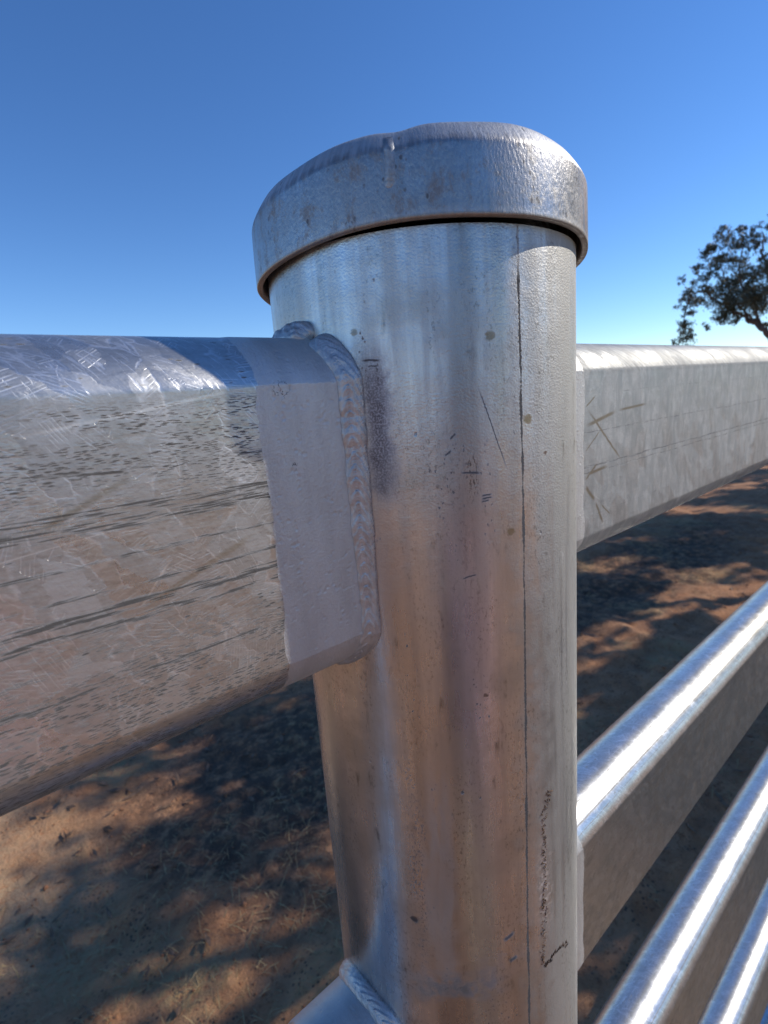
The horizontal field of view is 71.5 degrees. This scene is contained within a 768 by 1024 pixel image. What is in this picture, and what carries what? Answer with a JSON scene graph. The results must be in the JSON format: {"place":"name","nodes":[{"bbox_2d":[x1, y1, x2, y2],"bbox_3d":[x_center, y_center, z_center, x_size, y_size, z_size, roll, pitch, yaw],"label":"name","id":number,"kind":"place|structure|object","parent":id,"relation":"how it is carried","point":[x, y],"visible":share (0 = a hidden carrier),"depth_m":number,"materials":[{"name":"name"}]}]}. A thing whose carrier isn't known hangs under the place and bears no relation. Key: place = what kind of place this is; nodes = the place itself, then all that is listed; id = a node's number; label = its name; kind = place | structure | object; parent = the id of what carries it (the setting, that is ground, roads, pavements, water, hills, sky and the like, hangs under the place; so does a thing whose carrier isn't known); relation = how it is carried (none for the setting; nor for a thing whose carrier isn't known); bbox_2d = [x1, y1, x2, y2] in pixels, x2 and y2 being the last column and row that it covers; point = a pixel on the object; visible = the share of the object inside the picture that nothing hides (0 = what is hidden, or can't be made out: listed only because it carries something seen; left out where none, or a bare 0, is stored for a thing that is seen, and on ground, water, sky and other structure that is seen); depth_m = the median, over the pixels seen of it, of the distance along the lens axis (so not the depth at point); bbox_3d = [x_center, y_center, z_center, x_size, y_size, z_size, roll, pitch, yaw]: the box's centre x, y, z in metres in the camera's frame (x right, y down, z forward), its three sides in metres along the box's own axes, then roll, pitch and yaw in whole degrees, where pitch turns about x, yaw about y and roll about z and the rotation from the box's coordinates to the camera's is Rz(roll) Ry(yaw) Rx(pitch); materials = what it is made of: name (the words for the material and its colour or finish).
{"place":"outdoors","nodes":[
{"label":"outdoors","id":0,"kind":"place"},
{"bbox_2d":[0,465,767,1023],"bbox_3d":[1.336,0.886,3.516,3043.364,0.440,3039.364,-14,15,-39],"label":"ground","id":1,"kind":"structure","parent":0,"point":[30,849],"depth_m":2.18,"materials":[{"name":"brown soil"}]},
{"bbox_2d":[0,537,761,1023],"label":"leaf litter","id":2,"kind":"object","parent":1,"relation":"on","point":[168,949],"visible":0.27,"depth_m":2.24,"materials":[{"name":"brown plant"}]},
{"bbox_2d":[1,518,765,1022],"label":"earth rubble","id":3,"kind":"object","parent":1,"relation":"on","point":[173,866],"visible":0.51,"depth_m":2.23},
{"bbox_2d":[0,122,767,1023],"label":"cattle fence","id":4,"kind":"object","parent":1,"relation":"on","point":[402,466],"visible":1,"depth_m":0.17,"materials":[{"name":"metal"}]},
{"bbox_2d":[670,214,767,344],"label":"gum tree","id":5,"kind":"object","parent":1,"relation":"on","point":[749,296],"visible":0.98,"depth_m":25.28,"materials":[{"name":"green plant"}]},
{"bbox_2d":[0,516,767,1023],"bbox_3d":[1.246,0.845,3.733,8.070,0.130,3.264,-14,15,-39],"label":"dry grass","id":6,"kind":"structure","parent":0,"point":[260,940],"depth_m":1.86,"materials":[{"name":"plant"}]},
{"bbox_2d":[0,0,767,346],"label":"sky","id":7,"kind":"structure","parent":0,"point":[143,143],"materials":[{"name":"blue"}]}
]}

